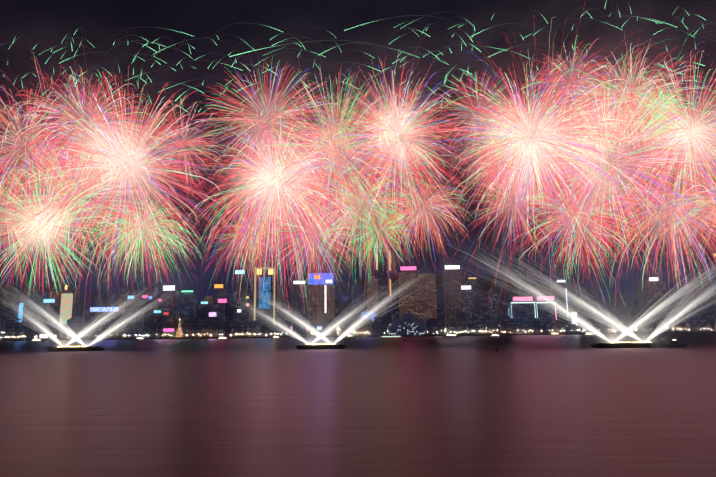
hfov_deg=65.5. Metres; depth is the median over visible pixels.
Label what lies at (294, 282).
roof sign
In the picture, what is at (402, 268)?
roof sign
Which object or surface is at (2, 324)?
building
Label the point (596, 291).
building
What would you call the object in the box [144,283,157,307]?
building
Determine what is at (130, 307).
building
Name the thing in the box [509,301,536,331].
building
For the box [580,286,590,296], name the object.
building
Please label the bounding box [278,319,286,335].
building
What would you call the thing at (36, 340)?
ferry
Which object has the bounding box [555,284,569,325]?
tower
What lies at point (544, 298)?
roof sign
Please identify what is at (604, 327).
building
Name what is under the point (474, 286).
building
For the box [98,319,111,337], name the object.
building
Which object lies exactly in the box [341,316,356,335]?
building
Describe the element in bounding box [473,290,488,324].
building
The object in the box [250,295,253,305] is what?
tower
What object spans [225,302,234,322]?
building
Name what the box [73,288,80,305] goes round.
tower
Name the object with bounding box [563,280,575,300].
tower
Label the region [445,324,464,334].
building
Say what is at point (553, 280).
tower
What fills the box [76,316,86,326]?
tower
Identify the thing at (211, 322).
building
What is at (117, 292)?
tower
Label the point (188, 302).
building
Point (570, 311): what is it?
tower
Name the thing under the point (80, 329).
building
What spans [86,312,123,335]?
building
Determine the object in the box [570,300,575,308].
tower
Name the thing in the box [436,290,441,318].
building
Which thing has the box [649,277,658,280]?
roof sign
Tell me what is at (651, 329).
tower
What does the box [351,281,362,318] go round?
tower
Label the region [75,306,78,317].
tower
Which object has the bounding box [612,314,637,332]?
building
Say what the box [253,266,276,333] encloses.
tower
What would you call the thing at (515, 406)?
harbour water
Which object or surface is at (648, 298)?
tower
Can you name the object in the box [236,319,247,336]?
building
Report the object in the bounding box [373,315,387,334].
building
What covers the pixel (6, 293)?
building
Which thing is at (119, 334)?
building
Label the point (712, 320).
building
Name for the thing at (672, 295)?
building
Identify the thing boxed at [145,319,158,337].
building
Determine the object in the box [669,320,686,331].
building
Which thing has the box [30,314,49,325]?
building
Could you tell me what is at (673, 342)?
tugboat
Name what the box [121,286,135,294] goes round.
tower
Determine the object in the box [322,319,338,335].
building
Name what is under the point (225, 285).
tower
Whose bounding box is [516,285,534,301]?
building
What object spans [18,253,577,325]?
facade leds
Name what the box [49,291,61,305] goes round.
building
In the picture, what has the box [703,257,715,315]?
tower
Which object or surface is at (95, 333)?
building
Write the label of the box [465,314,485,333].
building
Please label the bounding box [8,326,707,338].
promenade lamps
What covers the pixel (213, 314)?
roof sign
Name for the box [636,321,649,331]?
building
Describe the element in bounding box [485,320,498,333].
building
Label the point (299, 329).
building
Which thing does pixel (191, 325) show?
building
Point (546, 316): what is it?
building
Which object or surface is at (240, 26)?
sky
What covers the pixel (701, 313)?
building
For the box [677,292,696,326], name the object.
building
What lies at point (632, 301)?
tower
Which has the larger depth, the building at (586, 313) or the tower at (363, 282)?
the tower at (363, 282)
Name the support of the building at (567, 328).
on the shore ground
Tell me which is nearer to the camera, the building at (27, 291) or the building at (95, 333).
the building at (95, 333)
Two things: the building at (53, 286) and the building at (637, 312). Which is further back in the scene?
the building at (53, 286)
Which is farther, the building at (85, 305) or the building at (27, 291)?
the building at (27, 291)
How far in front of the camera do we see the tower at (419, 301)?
1640.45 m
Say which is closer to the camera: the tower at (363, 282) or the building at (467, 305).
the building at (467, 305)
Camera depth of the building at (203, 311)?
1594.45 m
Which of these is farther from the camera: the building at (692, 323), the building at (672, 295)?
the building at (672, 295)
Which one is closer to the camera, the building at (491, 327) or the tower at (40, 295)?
the building at (491, 327)
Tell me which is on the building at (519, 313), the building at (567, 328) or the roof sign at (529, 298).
the roof sign at (529, 298)
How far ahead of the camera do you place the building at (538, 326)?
1531.43 m
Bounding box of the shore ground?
[0,331,715,340]
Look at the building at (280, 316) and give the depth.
1604.60 m
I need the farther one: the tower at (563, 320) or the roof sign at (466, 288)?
the tower at (563, 320)
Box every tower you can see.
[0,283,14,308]
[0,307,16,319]
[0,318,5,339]
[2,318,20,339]
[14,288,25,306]
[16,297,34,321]
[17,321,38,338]
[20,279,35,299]
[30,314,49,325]
[31,290,48,313]
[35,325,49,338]
[36,286,49,293]
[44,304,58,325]
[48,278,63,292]
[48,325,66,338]
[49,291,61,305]
[57,290,75,326]
[63,284,75,293]
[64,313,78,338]
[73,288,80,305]
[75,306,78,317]
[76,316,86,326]
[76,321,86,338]
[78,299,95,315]
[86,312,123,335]
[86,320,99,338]
[88,292,106,298]
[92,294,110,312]
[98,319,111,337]
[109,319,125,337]
[110,288,128,312]
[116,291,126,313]
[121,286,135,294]
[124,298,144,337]
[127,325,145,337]
[131,293,147,299]
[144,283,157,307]
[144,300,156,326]
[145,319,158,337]
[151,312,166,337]
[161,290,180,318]
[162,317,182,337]
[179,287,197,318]
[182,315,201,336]
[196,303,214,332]
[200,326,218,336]
[203,296,212,304]
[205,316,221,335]
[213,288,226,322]
[214,282,227,302]
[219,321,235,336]
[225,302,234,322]
[232,275,248,334]
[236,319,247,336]
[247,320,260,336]
[249,304,253,321]
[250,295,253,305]
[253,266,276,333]
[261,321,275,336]
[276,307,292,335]
[277,278,288,299]
[277,284,281,307]
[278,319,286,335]
[285,296,291,307]
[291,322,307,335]
[292,284,307,322]
[308,284,334,325]
[308,323,317,335]
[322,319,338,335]
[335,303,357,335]
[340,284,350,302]
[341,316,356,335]
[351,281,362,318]
[353,279,366,307]
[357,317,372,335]
[366,275,377,314]
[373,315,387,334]
[374,248,394,325]
[394,312,399,319]
[395,278,398,311]
[399,271,436,331]
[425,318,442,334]
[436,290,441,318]
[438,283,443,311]
[440,318,444,333]
[443,269,461,332]
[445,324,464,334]
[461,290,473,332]
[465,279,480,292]
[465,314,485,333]
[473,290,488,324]
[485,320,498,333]
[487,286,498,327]
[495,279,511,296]
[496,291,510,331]
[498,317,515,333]
[506,295,521,301]
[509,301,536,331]
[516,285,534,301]
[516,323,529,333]
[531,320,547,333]
[535,282,547,300]
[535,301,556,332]
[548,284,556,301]
[550,277,561,287]
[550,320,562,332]
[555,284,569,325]
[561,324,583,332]
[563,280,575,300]
[568,309,579,325]
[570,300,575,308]
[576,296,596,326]
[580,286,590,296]
[582,323,597,332]
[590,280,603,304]
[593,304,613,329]
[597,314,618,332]
[603,300,609,307]
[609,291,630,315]
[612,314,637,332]
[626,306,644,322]
[630,295,635,305]
[635,278,644,305]
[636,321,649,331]
[637,280,666,328]
[648,326,669,331]
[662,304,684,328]
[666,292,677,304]
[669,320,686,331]
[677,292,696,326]
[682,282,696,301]
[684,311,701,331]
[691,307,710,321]
[695,278,705,301]
[700,294,705,307]
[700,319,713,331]
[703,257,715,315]
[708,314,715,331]
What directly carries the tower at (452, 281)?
on the shore ground
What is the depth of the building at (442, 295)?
2098.94 m
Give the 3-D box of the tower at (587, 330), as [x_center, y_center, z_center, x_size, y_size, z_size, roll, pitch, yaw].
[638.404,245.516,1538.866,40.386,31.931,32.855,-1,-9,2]
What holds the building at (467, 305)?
on the shore ground
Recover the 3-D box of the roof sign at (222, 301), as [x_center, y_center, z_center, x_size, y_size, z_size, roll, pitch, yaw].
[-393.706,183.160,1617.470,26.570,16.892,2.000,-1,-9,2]
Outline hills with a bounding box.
[157,273,637,309]
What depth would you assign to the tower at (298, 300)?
1649.64 m
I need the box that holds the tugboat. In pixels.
[665,334,687,346]
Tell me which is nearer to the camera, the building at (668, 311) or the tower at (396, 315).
the building at (668, 311)
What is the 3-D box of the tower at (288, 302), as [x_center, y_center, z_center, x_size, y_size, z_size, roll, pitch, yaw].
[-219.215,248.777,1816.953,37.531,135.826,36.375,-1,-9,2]
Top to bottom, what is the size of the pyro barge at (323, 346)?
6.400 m
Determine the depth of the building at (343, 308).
1649.58 m
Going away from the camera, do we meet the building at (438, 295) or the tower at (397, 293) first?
the building at (438, 295)
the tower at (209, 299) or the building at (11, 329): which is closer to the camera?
the building at (11, 329)
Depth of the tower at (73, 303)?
1622.64 m
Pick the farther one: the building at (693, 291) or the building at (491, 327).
the building at (693, 291)
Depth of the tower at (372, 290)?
1675.69 m
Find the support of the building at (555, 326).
on the shore ground
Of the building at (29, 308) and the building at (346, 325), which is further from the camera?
the building at (29, 308)
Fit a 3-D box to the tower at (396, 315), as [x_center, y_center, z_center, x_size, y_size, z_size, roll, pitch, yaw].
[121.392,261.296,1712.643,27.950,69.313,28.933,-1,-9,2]
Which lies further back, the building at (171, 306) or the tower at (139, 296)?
the tower at (139, 296)
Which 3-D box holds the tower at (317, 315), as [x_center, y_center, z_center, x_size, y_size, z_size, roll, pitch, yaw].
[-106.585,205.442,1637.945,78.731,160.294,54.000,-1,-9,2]
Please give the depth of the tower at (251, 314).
1701.62 m
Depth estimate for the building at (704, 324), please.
1515.14 m
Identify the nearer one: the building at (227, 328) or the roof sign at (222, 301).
the building at (227, 328)
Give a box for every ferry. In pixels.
[30,339,45,341]
[445,334,458,336]
[583,333,595,335]
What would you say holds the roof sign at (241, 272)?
on the tower at (242, 301)
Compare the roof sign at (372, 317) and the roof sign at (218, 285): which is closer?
the roof sign at (372, 317)
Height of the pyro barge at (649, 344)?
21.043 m
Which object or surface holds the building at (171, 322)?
on the shore ground
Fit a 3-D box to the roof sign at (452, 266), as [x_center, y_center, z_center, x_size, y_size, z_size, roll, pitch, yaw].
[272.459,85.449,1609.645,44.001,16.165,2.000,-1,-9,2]
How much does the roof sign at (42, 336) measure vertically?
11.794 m
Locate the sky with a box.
[0,0,715,304]
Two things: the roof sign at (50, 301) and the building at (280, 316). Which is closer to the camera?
the building at (280, 316)
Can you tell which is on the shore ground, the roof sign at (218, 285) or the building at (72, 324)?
the building at (72, 324)
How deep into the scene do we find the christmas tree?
1522.90 m
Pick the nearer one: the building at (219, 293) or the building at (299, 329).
the building at (299, 329)
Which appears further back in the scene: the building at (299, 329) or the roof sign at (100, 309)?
the roof sign at (100, 309)
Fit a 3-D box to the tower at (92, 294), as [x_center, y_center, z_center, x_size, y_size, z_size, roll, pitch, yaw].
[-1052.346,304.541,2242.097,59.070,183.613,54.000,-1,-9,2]
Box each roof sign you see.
[40,334,47,337]
[43,299,54,303]
[90,307,118,313]
[163,285,174,291]
[163,328,174,331]
[209,312,216,317]
[214,284,223,287]
[218,299,226,304]
[235,270,244,273]
[293,281,305,283]
[361,311,376,321]
[400,266,415,271]
[444,265,459,270]
[461,285,470,290]
[513,296,532,301]
[536,296,554,301]
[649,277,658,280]
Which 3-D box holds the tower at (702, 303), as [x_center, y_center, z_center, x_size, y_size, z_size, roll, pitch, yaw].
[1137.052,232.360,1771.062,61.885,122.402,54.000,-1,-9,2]
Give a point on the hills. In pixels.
(486, 283)
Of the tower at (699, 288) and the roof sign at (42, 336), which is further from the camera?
the tower at (699, 288)
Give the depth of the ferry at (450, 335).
1343.83 m
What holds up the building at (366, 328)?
on the shore ground
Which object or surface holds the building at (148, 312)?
on the shore ground
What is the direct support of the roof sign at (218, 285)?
on the building at (219, 293)
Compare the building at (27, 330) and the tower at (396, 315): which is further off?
the tower at (396, 315)
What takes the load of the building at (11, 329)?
on the shore ground
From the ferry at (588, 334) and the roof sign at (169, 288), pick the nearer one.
the ferry at (588, 334)
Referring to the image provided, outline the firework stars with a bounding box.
[0,3,715,336]
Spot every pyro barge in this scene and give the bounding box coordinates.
[46,345,104,350]
[296,343,345,348]
[590,324,668,347]
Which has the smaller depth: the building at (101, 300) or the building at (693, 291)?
the building at (101, 300)
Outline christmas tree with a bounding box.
[175,319,182,336]
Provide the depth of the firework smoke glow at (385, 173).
578.01 m
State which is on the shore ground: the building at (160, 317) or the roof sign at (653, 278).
the building at (160, 317)
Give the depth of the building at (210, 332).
1561.50 m
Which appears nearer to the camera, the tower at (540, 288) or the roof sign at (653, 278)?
the roof sign at (653, 278)
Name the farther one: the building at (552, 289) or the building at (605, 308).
the building at (552, 289)
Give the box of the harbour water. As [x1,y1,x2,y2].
[0,333,715,476]
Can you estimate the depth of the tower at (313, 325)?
1552.44 m
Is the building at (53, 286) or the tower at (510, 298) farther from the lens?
the building at (53, 286)
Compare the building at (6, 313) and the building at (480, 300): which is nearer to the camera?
the building at (480, 300)
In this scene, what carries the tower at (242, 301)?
on the shore ground
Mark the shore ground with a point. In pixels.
(346, 336)
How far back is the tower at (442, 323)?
1669.94 m
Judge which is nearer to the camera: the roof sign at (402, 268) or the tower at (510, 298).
the roof sign at (402, 268)
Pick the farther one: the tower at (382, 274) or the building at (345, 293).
the building at (345, 293)
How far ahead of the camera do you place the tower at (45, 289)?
2238.64 m
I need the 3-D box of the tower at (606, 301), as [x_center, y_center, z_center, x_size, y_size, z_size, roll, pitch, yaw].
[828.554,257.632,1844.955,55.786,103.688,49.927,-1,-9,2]
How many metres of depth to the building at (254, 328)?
1560.44 m
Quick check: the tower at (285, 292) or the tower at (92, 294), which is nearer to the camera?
the tower at (285, 292)
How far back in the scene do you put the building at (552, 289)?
1674.01 m
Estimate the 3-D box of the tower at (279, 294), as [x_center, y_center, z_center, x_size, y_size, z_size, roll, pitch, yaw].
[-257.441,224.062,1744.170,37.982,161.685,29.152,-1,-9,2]
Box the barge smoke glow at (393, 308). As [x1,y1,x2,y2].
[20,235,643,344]
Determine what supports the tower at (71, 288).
on the shore ground
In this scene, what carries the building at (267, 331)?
on the shore ground
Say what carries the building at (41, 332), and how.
on the shore ground
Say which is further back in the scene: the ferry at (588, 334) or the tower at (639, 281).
the tower at (639, 281)
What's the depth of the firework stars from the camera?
575.88 m
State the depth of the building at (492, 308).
1647.28 m
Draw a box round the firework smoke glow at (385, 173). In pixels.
[0,6,715,324]
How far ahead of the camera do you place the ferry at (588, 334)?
1284.44 m
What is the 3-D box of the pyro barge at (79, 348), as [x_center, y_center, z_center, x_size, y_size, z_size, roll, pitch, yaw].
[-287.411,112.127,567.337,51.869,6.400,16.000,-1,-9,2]

